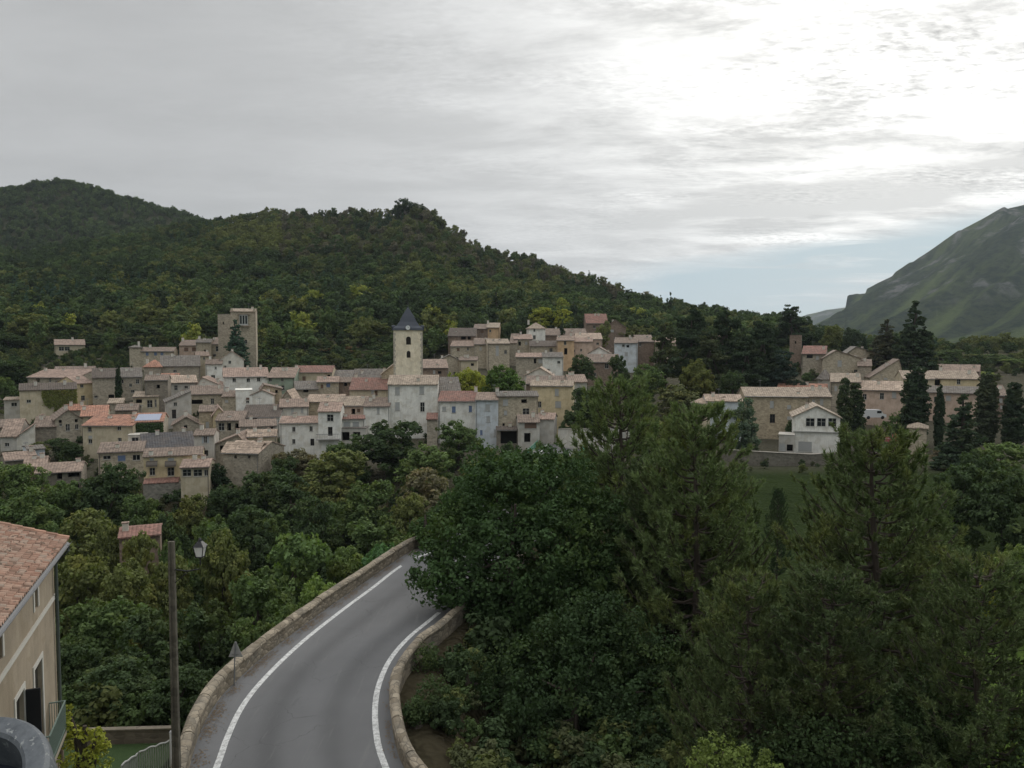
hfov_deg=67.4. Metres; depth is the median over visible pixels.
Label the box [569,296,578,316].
conifer tree
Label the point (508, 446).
shrub
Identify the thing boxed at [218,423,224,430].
window
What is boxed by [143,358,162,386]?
village house
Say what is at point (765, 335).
cedar tree
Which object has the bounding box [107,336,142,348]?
broadleaf tree
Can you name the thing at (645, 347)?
village house
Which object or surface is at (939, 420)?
cypress tree
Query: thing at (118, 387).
cypress tree
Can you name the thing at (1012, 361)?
broadleaf tree
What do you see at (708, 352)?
cedar tree
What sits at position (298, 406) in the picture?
village house
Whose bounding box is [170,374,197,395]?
village house
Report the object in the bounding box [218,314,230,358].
tower wing
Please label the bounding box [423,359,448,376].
village house
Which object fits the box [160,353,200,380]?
village house
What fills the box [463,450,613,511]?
broadleaf tree
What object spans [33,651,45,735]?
window
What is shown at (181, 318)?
broadleaf tree
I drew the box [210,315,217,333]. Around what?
broadleaf tree
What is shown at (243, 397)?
village house
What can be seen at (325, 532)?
broadleaf tree
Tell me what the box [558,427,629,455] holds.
abutment wall
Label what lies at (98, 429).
village house
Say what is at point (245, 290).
conifer tree
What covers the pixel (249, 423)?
village house
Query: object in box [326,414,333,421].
window
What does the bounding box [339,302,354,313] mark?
spruce tree
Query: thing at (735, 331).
broadleaf tree
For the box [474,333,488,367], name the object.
village house
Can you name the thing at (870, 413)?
parked van
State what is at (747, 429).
cypress tree
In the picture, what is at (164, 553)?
broadleaf tree
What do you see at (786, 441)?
shed
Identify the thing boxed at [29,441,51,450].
broadleaf tree
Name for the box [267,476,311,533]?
broadleaf tree
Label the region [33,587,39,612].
window
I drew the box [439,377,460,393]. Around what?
village house
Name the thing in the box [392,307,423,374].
church tower
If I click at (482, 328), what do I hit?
village house
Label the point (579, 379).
village house
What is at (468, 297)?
conifer tree
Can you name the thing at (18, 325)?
broadleaf tree
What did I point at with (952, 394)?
village house
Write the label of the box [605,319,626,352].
village house
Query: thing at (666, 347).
cedar tree
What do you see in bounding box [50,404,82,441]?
village house
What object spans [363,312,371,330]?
broadleaf tree
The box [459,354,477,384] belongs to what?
village house
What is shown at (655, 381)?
broadleaf tree
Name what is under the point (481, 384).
broadleaf tree
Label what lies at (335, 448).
broadleaf tree
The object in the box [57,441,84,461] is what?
broadleaf tree
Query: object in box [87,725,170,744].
garden wall
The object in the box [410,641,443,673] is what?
shrub
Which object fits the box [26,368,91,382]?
village house
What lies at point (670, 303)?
conifer tree
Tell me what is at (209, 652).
broadleaf tree
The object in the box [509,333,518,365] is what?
village house
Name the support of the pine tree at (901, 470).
on the ground at (966, 283)
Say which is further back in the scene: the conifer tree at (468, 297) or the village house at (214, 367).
the conifer tree at (468, 297)
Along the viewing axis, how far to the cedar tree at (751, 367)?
175.80 m
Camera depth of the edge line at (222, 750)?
35.03 m
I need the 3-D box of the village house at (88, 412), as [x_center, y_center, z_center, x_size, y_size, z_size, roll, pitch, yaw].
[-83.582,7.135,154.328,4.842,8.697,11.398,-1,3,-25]
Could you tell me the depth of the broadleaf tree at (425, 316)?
271.06 m
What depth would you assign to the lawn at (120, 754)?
34.27 m
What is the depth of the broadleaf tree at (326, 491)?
111.31 m
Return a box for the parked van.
[863,409,886,418]
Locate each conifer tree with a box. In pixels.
[88,285,96,305]
[103,299,112,311]
[158,286,170,310]
[174,286,180,297]
[242,284,250,297]
[275,304,284,335]
[396,295,402,319]
[454,254,479,271]
[464,287,471,308]
[559,313,565,334]
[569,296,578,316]
[643,314,649,334]
[667,292,673,307]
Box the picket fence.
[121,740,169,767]
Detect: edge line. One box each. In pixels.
[213,448,543,767]
[372,612,439,767]
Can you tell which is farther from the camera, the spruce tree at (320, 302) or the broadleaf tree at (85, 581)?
the spruce tree at (320, 302)
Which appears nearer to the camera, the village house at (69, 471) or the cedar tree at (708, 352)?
the village house at (69, 471)
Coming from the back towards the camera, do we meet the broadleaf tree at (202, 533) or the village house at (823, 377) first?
the village house at (823, 377)
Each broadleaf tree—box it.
[0,296,12,307]
[0,333,29,352]
[0,360,17,381]
[0,377,18,406]
[0,461,51,522]
[0,486,67,534]
[0,517,15,523]
[4,313,49,343]
[4,318,25,337]
[5,359,33,382]
[25,316,48,342]
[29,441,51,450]
[32,301,44,309]
[34,294,51,309]
[41,479,97,542]
[44,438,78,456]
[46,313,65,332]
[49,323,91,335]
[54,507,119,583]
[54,554,109,637]
[55,595,147,670]
[56,639,104,691]
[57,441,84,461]
[60,313,76,330]
[64,301,79,316]
[68,294,85,306]
[69,653,156,716]
[72,462,146,529]
[83,525,119,599]
[85,333,121,345]
[95,299,114,306]
[95,557,163,655]
[97,314,118,328]
[100,329,117,352]
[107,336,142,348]
[112,607,192,685]
[117,318,131,332]
[119,493,166,529]
[122,322,152,337]
[122,530,159,597]
[134,327,161,339]
[139,663,212,735]
[150,511,193,561]
[150,554,198,642]
[157,537,193,608]
[164,321,189,344]
[168,301,191,317]
[168,492,210,539]
[171,313,193,330]
[177,598,248,678]
[179,322,201,340]
[185,313,201,328]
[188,514,240,597]
[189,317,216,337]
[197,527,252,629]
[198,293,208,304]
[198,307,217,332]
[200,319,212,335]
[203,482,243,529]
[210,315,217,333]
[210,463,231,489]
[220,565,297,646]
[224,297,250,313]
[225,504,281,576]
[226,466,296,534]
[230,616,275,651]
[248,532,332,618]
[258,305,273,328]
[258,327,271,349]
[258,359,268,366]
[259,512,295,564]
[260,322,285,351]
[262,298,276,319]
[265,288,283,304]
[266,602,297,626]
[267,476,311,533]
[270,456,299,485]
[271,451,291,470]
[279,320,297,348]
[282,328,318,338]
[282,447,318,485]
[287,295,308,320]
[289,310,317,329]
[291,326,317,351]
[291,495,344,574]
[294,449,367,513]
[296,572,335,608]
[301,289,323,300]
[318,305,335,334]
[320,346,358,352]
[320,441,344,483]
[323,544,363,584]
[330,479,407,539]
[331,316,348,334]
[341,440,372,482]
[341,515,414,572]
[343,320,388,339]
[344,311,358,324]
[349,315,372,346]
[349,419,423,477]
[350,284,370,296]
[357,542,397,570]
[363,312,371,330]
[386,492,429,540]
[390,205,400,219]
[393,467,451,529]
[394,198,414,215]
[394,444,454,499]
[399,307,419,320]
[402,442,653,696]
[406,201,418,215]
[407,488,461,547]
[411,283,431,294]
[419,308,438,333]
[423,324,445,356]
[423,334,447,350]
[425,303,440,317]
[430,313,455,337]
[435,419,484,469]
[443,319,457,340]
[447,311,457,325]
[447,372,458,376]
[456,314,473,327]
[457,307,479,327]
[457,367,486,391]
[457,457,485,476]
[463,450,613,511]
[472,589,711,767]
[477,378,490,391]
[478,314,489,323]
[481,364,525,391]
[495,307,516,325]
[498,288,517,306]
[501,324,521,338]
[502,318,516,340]
[511,310,530,332]
[515,288,528,300]
[528,307,552,327]
[530,289,554,304]
[552,309,577,327]
[554,297,569,310]
[558,410,584,428]
[563,321,577,327]
[564,354,595,389]
[564,386,602,427]
[568,312,587,327]
[595,320,610,347]
[606,314,622,324]
[607,354,629,394]
[618,324,654,350]
[621,363,667,414]
[630,307,652,319]
[641,418,687,447]
[652,312,666,320]
[652,384,699,423]
[661,437,691,460]
[679,358,718,409]
[680,325,689,334]
[704,315,720,328]
[706,325,716,331]
[716,370,749,393]
[731,329,742,350]
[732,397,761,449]
[818,324,843,348]
[873,441,911,467]
[918,463,990,550]
[936,349,964,359]
[959,449,1007,511]
[959,465,1023,561]
[976,442,1023,488]
[980,567,998,625]
[983,354,1010,364]
[993,543,1023,627]
[997,358,1023,368]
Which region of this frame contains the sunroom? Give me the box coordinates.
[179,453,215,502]
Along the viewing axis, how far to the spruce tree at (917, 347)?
205.78 m
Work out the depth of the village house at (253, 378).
187.01 m
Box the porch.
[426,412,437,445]
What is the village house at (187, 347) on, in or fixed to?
on the ground at (966, 283)
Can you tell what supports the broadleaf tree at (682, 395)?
on the ground at (966, 283)
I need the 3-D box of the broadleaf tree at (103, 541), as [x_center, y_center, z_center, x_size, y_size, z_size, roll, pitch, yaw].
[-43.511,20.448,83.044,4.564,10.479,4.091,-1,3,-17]
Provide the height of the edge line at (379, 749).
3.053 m
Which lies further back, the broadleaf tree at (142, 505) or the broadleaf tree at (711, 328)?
the broadleaf tree at (711, 328)
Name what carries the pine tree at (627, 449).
on the ground at (966, 283)
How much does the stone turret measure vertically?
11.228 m
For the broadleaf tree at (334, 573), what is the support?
on the ground at (966, 283)
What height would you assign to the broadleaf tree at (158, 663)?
6.879 m
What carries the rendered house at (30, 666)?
on the ground at (966, 283)
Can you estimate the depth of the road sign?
34.35 m
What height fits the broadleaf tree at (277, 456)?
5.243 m
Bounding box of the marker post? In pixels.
[169,731,171,766]
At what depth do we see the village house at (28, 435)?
142.83 m
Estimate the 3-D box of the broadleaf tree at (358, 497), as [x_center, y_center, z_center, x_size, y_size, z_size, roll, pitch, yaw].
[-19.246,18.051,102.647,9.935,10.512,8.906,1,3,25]
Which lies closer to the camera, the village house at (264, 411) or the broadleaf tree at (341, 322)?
the village house at (264, 411)
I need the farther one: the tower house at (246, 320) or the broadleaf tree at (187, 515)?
the tower house at (246, 320)
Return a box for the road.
[189,444,579,767]
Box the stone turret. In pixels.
[789,335,801,370]
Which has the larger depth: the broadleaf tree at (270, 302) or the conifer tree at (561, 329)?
the broadleaf tree at (270, 302)
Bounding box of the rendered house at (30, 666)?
[0,521,71,767]
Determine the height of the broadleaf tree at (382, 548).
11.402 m
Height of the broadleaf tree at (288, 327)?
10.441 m
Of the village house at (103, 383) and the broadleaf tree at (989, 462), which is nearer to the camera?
the broadleaf tree at (989, 462)
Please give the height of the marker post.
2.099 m
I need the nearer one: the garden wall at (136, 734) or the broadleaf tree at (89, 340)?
the garden wall at (136, 734)
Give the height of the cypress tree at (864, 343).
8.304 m
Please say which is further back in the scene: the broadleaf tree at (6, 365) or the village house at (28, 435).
the broadleaf tree at (6, 365)
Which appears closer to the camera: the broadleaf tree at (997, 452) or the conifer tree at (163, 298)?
the broadleaf tree at (997, 452)
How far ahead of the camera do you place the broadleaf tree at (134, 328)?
264.18 m
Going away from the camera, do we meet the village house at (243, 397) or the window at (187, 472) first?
the window at (187, 472)
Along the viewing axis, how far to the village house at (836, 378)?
165.27 m
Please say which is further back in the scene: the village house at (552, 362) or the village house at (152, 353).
the village house at (152, 353)
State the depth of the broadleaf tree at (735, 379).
163.05 m
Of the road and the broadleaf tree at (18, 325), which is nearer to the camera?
the road
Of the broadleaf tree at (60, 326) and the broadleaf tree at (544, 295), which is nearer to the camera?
the broadleaf tree at (60, 326)
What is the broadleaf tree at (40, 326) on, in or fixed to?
on the ground at (966, 283)
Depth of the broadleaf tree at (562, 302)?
303.93 m
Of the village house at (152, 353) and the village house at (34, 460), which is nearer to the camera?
the village house at (34, 460)
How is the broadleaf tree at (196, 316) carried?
on the ground at (966, 283)
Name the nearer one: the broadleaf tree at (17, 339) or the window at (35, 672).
the window at (35, 672)
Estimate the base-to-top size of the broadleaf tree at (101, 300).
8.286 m
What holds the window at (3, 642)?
in the rendered house at (30, 666)
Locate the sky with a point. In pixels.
(762, 156)
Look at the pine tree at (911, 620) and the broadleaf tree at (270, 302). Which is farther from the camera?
the broadleaf tree at (270, 302)
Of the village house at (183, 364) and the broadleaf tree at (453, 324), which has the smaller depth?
the village house at (183, 364)
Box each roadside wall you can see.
[170,532,428,767]
[389,554,530,767]
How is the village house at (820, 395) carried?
on the ground at (966, 283)
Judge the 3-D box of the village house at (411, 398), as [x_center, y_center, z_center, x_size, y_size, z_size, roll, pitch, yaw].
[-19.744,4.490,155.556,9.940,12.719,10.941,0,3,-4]
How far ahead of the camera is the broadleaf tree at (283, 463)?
118.41 m
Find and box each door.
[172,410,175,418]
[328,427,332,435]
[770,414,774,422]
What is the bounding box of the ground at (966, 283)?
[0,185,1023,767]
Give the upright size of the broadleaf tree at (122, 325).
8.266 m
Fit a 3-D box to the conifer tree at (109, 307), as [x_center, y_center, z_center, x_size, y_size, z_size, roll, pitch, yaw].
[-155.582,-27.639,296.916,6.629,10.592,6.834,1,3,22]
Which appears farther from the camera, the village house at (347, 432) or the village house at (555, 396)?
the village house at (555, 396)
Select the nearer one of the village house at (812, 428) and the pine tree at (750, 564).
the pine tree at (750, 564)
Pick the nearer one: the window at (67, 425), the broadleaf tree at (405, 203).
the window at (67, 425)
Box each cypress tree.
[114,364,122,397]
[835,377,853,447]
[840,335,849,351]
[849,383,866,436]
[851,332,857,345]
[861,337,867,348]
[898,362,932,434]
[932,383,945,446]
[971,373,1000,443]
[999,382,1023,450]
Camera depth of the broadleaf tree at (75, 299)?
310.15 m
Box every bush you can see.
[56,704,113,767]
[732,661,1023,767]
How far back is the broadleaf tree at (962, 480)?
71.90 m
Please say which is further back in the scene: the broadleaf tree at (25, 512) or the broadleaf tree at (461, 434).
the broadleaf tree at (461, 434)
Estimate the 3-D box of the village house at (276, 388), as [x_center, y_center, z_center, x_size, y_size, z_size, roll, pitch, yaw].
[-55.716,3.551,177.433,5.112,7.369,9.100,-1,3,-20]
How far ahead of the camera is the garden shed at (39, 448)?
132.30 m
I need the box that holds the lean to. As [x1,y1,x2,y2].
[496,422,517,454]
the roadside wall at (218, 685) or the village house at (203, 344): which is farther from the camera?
the village house at (203, 344)
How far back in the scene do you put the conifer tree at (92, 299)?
299.67 m
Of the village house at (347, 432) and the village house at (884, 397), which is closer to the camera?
the village house at (347, 432)
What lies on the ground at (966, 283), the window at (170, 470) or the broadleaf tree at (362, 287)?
the broadleaf tree at (362, 287)
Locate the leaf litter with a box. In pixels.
[190,548,419,767]
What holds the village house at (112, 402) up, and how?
on the ground at (966, 283)
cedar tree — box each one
[649,322,681,387]
[659,304,717,383]
[678,330,730,393]
[712,307,741,372]
[724,330,770,388]
[741,317,787,385]
[762,349,806,386]
[770,304,815,347]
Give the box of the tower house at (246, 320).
[230,303,257,366]
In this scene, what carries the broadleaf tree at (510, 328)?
on the ground at (966, 283)
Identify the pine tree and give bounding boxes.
[543,369,706,649]
[568,454,733,688]
[610,399,776,702]
[644,564,856,767]
[648,462,789,660]
[741,561,937,767]
[742,421,992,767]
[842,498,1000,703]
[857,544,1023,767]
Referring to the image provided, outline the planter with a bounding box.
[0,717,57,767]
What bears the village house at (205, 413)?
on the ground at (966, 283)
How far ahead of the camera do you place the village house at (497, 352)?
225.94 m
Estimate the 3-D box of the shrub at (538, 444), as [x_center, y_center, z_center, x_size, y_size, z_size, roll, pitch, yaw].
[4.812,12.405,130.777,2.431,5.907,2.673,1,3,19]
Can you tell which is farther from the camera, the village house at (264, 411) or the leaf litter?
the village house at (264, 411)
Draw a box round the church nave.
[380,364,393,378]
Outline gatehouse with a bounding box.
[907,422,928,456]
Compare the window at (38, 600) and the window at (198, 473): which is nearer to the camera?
the window at (38, 600)
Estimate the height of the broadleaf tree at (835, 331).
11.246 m
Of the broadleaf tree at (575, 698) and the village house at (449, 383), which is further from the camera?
the village house at (449, 383)
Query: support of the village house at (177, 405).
on the ground at (966, 283)
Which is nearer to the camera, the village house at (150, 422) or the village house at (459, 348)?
the village house at (150, 422)
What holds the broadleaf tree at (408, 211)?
on the ground at (966, 283)
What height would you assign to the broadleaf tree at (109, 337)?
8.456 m
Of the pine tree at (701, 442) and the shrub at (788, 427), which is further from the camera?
the shrub at (788, 427)
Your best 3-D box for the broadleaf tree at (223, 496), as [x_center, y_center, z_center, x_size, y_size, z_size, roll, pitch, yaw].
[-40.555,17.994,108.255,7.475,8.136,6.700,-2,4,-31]
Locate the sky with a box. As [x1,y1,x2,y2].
[0,0,1023,316]
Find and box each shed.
[22,444,45,455]
[118,521,162,585]
[778,432,794,452]
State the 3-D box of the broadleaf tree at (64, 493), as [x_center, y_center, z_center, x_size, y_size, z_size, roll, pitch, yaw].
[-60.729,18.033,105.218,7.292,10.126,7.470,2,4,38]
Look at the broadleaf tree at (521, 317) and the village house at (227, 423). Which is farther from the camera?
the broadleaf tree at (521, 317)
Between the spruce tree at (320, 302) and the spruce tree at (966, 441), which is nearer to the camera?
the spruce tree at (966, 441)
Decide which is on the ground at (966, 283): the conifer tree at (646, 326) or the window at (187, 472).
the conifer tree at (646, 326)
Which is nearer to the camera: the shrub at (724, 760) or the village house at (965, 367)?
the shrub at (724, 760)
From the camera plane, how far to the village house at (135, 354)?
225.95 m
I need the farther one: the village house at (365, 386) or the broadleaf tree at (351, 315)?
the broadleaf tree at (351, 315)
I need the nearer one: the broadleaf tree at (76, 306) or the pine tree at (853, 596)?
the pine tree at (853, 596)
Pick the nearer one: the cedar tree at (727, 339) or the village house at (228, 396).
the village house at (228, 396)
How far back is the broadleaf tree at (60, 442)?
135.80 m
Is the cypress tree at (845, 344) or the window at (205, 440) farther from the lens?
the cypress tree at (845, 344)
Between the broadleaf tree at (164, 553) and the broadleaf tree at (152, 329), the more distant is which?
the broadleaf tree at (152, 329)
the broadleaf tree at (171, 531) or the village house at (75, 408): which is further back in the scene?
the village house at (75, 408)
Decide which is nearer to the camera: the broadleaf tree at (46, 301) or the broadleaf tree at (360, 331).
the broadleaf tree at (360, 331)
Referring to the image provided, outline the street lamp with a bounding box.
[168,537,206,767]
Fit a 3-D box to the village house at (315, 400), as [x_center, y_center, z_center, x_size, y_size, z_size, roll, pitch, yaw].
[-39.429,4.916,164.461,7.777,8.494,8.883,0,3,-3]
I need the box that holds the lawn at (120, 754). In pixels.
[64,743,168,767]
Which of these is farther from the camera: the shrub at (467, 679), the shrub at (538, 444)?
the shrub at (538, 444)
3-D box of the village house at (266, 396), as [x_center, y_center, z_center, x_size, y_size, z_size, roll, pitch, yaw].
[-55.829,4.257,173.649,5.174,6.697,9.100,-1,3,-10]
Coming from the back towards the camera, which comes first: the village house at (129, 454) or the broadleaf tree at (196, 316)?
the broadleaf tree at (196, 316)
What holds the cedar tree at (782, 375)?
on the ground at (966, 283)
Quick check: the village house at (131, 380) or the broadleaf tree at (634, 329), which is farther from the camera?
the broadleaf tree at (634, 329)
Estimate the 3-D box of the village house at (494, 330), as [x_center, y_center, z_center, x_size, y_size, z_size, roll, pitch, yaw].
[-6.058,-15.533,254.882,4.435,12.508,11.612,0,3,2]
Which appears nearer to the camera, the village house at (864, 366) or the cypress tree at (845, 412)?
the cypress tree at (845, 412)
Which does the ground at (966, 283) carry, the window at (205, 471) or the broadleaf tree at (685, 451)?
the broadleaf tree at (685, 451)
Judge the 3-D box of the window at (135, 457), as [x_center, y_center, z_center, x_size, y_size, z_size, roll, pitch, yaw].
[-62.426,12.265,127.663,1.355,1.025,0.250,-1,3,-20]
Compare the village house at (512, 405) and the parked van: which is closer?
the village house at (512, 405)
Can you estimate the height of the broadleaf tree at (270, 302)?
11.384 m
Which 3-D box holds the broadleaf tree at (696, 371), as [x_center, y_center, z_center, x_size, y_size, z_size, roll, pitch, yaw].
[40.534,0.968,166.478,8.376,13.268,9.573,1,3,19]
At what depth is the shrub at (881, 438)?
134.00 m
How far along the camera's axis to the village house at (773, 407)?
150.78 m
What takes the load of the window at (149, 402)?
in the village house at (150, 403)
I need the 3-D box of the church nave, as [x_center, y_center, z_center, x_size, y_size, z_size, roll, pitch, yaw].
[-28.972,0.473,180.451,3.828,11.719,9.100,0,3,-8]
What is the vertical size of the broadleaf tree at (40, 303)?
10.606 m
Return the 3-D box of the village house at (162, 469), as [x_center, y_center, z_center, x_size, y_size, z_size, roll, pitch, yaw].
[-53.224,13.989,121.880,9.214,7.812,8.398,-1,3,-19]
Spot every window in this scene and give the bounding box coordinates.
[2,633,4,656]
[14,681,26,721]
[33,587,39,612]
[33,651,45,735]
[65,424,69,431]
[103,456,111,459]
[132,455,140,460]
[147,400,152,407]
[150,468,155,475]
[167,467,173,476]
[183,469,191,476]
[193,469,202,476]
[202,436,208,443]
[203,470,208,476]
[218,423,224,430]
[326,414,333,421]
[420,402,424,411]
[523,408,528,413]
[805,418,814,426]
[816,418,825,426]
[827,418,835,426]
[879,393,884,399]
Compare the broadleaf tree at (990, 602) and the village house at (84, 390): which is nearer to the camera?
the broadleaf tree at (990, 602)
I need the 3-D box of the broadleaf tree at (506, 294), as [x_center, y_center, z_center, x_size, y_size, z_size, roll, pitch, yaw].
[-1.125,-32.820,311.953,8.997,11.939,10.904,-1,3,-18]
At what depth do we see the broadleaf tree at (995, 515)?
67.84 m
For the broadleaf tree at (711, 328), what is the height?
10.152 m
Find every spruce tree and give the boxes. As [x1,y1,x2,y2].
[223,319,251,366]
[310,297,325,326]
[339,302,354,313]
[490,292,502,311]
[866,319,900,370]
[891,301,941,370]
[928,394,987,469]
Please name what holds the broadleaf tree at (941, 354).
on the ground at (966, 283)
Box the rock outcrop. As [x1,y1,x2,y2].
[400,204,431,216]
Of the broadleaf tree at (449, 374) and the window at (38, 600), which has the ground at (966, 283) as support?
the broadleaf tree at (449, 374)
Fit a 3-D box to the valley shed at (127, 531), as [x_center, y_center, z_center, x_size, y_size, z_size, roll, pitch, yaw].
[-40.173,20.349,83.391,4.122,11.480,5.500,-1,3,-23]
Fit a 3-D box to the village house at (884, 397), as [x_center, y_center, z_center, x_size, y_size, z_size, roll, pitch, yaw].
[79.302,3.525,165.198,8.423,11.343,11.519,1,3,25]
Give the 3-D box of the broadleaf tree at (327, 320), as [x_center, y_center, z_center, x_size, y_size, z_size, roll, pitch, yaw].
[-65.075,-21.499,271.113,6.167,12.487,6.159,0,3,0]
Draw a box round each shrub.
[401,694,431,728]
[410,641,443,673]
[412,673,456,711]
[442,647,496,701]
[500,442,522,453]
[534,440,543,449]
[685,730,783,767]
[785,420,791,431]
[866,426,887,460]
[880,411,902,437]
[929,450,942,465]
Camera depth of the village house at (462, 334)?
239.70 m
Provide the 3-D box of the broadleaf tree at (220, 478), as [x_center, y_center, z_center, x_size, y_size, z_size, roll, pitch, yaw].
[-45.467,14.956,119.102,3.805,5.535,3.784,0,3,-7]
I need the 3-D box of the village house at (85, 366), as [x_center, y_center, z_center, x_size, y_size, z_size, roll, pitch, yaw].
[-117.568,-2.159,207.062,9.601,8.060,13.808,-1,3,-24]
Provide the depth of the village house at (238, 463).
123.12 m
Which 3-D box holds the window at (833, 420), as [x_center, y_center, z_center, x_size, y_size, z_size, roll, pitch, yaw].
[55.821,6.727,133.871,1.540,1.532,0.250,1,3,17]
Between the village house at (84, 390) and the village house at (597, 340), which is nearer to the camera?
the village house at (84, 390)
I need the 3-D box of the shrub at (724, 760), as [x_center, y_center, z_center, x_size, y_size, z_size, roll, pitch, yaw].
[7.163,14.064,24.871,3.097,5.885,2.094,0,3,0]
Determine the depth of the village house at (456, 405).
146.53 m
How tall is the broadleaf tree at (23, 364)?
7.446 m
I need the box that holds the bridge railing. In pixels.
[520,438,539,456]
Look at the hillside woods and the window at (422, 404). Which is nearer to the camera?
the window at (422, 404)
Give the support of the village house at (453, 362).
on the ground at (966, 283)
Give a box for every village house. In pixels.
[0,418,29,450]
[0,419,5,432]
[0,442,35,466]
[3,397,19,418]
[14,423,35,449]
[19,380,77,423]
[23,453,50,480]
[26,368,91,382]
[34,414,56,444]
[34,458,87,491]
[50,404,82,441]
[54,337,85,355]
[54,361,95,368]
[57,376,92,404]
[68,401,83,416]
[80,401,110,439]
[81,407,136,458]
[92,368,116,404]
[97,441,145,477]
[107,398,125,413]
[114,402,140,413]
[120,367,142,400]
[128,341,142,366]
[128,432,148,440]
[131,405,168,432]
[132,391,159,412]
[140,344,177,369]
[140,427,193,447]
[142,446,204,500]
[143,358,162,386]
[144,371,171,411]
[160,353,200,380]
[163,389,191,428]
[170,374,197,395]
[171,411,200,433]
[179,337,195,354]
[190,379,223,414]
[193,424,219,463]
[194,349,209,376]
[195,336,212,358]
[196,375,222,384]
[198,405,215,427]
[205,356,222,381]
[211,337,217,358]
[211,404,223,427]
[215,410,247,440]
[215,428,248,467]
[219,349,244,367]
[221,387,235,410]
[221,433,285,488]
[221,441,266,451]
[222,365,268,393]
[235,388,251,410]
[239,416,276,430]
[244,398,282,437]
[246,427,277,441]
[251,389,276,403]
[259,383,282,403]
[267,362,299,394]
[278,388,300,403]
[279,397,308,415]
[279,413,318,457]
[293,381,318,397]
[295,365,335,380]
[308,394,346,415]
[316,375,339,393]
[316,402,344,460]
[334,370,353,376]
[337,395,369,414]
[339,371,360,395]
[342,413,365,426]
[342,426,368,452]
[349,372,387,396]
[353,364,382,376]
[363,390,390,440]
[387,375,439,437]
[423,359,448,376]
[438,386,477,443]
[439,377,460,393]
[440,354,459,376]
[448,328,477,354]
[450,339,473,358]
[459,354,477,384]
[474,320,487,337]
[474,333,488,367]
[475,388,498,448]
[485,339,509,370]
[486,318,500,338]
[496,391,538,425]
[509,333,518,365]
[513,331,532,352]
[515,349,542,384]
[516,411,539,452]
[523,366,554,389]
[525,374,565,390]
[526,318,546,340]
[529,340,556,352]
[530,376,574,434]
[538,409,557,443]
[542,350,563,375]
[545,327,586,340]
[556,333,574,370]
[565,371,587,404]
[574,331,602,349]
[574,337,592,369]
[583,313,607,348]
[587,347,611,353]
[587,354,618,385]
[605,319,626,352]
[614,335,637,372]
[633,330,654,369]
[655,337,675,367]
[690,396,724,429]
[702,392,742,441]
[737,380,808,438]
[777,382,827,387]
[789,402,842,453]
[801,346,827,375]
[803,385,831,410]
[816,369,829,390]
[820,350,861,373]
[829,372,861,413]
[843,346,883,361]
[857,358,871,379]
[859,380,903,426]
[864,358,901,380]
[894,370,934,405]
[926,385,978,422]
[929,367,980,385]
[938,364,980,376]
[984,385,1006,420]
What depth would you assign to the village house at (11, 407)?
164.53 m
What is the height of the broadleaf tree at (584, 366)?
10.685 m
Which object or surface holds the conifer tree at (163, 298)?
on the ground at (966, 283)
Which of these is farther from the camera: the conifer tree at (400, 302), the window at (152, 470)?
the conifer tree at (400, 302)
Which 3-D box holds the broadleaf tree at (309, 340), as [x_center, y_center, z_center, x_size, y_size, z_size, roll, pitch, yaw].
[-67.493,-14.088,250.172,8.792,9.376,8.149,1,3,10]
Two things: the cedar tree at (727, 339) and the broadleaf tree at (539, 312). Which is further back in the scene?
the broadleaf tree at (539, 312)
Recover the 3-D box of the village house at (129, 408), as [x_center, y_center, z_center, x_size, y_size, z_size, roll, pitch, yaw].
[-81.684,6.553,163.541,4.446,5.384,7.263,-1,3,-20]
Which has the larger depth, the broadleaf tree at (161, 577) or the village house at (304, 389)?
the village house at (304, 389)
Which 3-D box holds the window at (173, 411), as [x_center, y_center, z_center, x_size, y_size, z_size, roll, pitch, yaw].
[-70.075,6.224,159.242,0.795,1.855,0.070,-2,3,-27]
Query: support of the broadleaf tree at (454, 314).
on the ground at (966, 283)
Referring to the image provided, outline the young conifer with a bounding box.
[761,487,793,580]
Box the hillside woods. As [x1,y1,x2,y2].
[0,187,936,342]
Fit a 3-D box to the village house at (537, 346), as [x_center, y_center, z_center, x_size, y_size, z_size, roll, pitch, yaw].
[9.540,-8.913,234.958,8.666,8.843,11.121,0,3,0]
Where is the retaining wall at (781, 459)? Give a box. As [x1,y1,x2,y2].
[722,449,846,465]
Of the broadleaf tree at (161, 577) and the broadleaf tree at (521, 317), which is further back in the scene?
the broadleaf tree at (521, 317)
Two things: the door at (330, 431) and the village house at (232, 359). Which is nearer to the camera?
the door at (330, 431)
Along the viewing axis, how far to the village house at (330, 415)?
134.66 m
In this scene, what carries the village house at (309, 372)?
on the ground at (966, 283)
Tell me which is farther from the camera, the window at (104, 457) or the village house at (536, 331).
the village house at (536, 331)
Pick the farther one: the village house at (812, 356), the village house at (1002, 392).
the village house at (812, 356)
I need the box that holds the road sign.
[229,641,242,685]
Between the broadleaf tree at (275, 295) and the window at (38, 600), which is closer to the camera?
the window at (38, 600)
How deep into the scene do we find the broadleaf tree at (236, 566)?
74.08 m
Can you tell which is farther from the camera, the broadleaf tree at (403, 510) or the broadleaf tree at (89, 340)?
the broadleaf tree at (89, 340)
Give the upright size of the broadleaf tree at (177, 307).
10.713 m
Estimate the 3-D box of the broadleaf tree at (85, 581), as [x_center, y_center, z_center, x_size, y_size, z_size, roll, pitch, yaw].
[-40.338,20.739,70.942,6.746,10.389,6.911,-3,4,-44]
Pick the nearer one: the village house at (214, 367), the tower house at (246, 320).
the village house at (214, 367)

